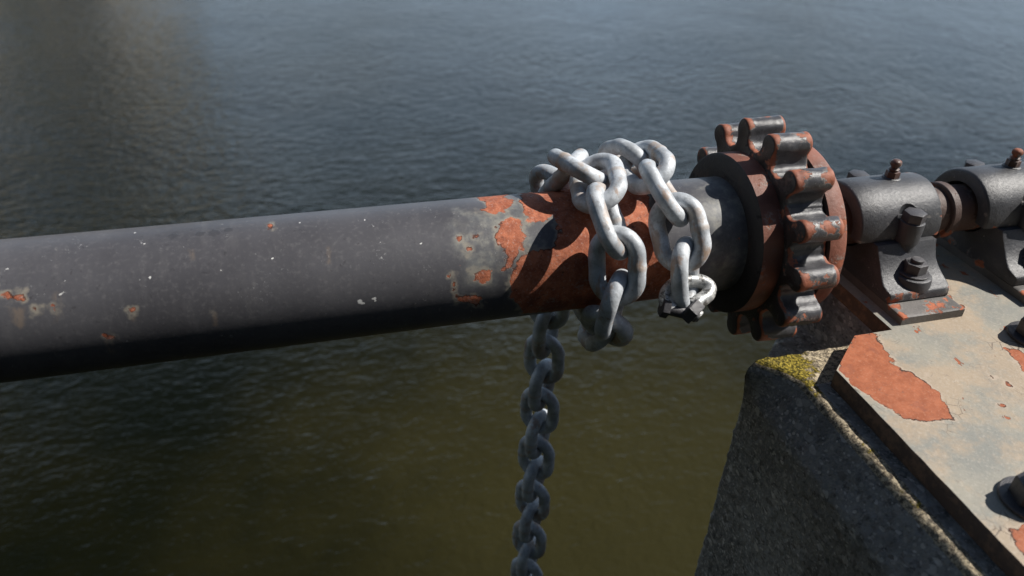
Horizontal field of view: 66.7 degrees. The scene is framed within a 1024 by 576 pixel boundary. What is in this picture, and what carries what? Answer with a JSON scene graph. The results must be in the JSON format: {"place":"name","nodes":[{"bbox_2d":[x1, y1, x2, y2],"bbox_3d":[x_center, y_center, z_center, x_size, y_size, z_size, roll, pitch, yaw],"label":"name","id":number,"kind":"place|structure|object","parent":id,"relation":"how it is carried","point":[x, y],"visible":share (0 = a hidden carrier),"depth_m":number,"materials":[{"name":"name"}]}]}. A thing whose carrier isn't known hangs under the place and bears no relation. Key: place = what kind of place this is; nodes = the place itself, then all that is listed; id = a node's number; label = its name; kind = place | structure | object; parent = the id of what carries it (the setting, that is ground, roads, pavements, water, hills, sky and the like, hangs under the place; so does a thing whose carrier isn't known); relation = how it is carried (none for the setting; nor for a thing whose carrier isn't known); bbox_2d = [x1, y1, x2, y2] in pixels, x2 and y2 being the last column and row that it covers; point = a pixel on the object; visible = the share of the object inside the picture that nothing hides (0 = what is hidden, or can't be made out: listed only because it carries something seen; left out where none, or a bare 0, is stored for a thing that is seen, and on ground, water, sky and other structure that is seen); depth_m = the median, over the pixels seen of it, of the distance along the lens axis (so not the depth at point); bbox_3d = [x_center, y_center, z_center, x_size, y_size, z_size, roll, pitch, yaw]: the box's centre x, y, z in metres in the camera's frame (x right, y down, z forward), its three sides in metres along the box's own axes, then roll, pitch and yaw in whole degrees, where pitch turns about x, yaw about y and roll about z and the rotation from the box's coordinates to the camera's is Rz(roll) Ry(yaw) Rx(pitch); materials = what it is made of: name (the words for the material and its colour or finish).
{"place":"outdoors","nodes":[
{"label":"outdoors","id":0,"kind":"place"},
{"bbox_2d":[0,0,1023,575],"bbox_3d":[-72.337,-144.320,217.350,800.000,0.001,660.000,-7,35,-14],"label":"water","id":1,"kind":"structure","parent":0,"point":[390,454],"depth_m":5.35,"materials":[{"name":"liquid"}]},
{"bbox_2d":[694,293,1006,575],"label":"concrete pier","id":2,"kind":"structure","parent":1,"relation":"in","point":[818,478],"depth_m":0.85,"materials":[{"name":"grey concrete"}]},
{"bbox_2d":[830,243,1023,575],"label":"base plate","id":3,"kind":"object","parent":2,"relation":"on","point":[937,406],"visible":0.45,"depth_m":0.83,"materials":[{"name":"grey metal"}]},
{"bbox_2d":[0,176,981,382],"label":"winch shaft","id":4,"kind":"object","parent":3,"relation":"on","point":[78,302],"visible":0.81,"depth_m":0.78,"materials":[{"name":"black paint"}]},
{"bbox_2d":[510,138,711,575],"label":"chain","id":5,"kind":"object","parent":4,"relation":"hanging from","point":[603,180],"visible":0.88,"depth_m":0.85,"materials":[{"name":"metal"}]},
{"bbox_2d":[657,274,716,323],"bbox_3d":[0.191,0.012,0.857,0.051,0.041,0.080,21,38,26],"label":"shackle","id":6,"kind":"object","parent":5,"relation":"attached to","point":[700,300],"visible":0.88,"depth_m":0.84,"materials":[{"name":"metal"}]},
{"bbox_2d":[689,115,846,340],"bbox_3d":[0.314,-0.074,0.972,0.128,0.272,0.276,-7,35,-14],"label":"sprocket wheel","id":7,"kind":"object","parent":4,"relation":"attached to","point":[784,185],"visible":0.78,"depth_m":0.88,"materials":[{"name":"black metal"}]},
{"bbox_2d":[841,266,964,325],"bbox_3d":[0.474,-0.039,1.049,0.090,0.012,0.272,-7,35,-14],"label":"bearing pad","id":8,"kind":"object","parent":3,"relation":"on","point":[922,310],"visible":0.23,"depth_m":0.95,"materials":[{"name":"paint"}]},
{"bbox_2d":[837,159,948,302],"bbox_3d":[0.470,-0.100,1.006,0.120,0.138,0.216,-7,35,-14],"label":"pillow block bearing","id":9,"kind":"object","parent":8,"relation":"on","point":[890,253],"visible":0.8,"depth_m":0.96,"materials":[{"name":"black paint"}]},
{"bbox_2d":[936,238,1023,303],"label":"bearing pad","id":10,"kind":"object","parent":3,"relation":"on","point":[1016,292],"visible":0.15,"depth_m":1.03,"materials":[{"name":"paint"}]},
{"bbox_2d":[934,148,1023,285],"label":"pillow block bearing","id":11,"kind":"object","parent":10,"relation":"on","point":[994,244],"visible":0.62,"depth_m":1.01,"materials":[{"name":"black paint"}]},
{"bbox_2d":[997,472,1023,518],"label":"anchor bolt","id":12,"kind":"object","parent":3,"relation":"on","point":[1010,491],"visible":1,"depth_m":0.70,"materials":[{"name":"metal"}]},
{"bbox_2d":[1006,317,1023,345],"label":"anchor bolt","id":13,"kind":"object","parent":3,"relation":"on","point":[1015,330],"visible":1,"depth_m":0.92,"materials":[{"name":"metal"}]}
]}

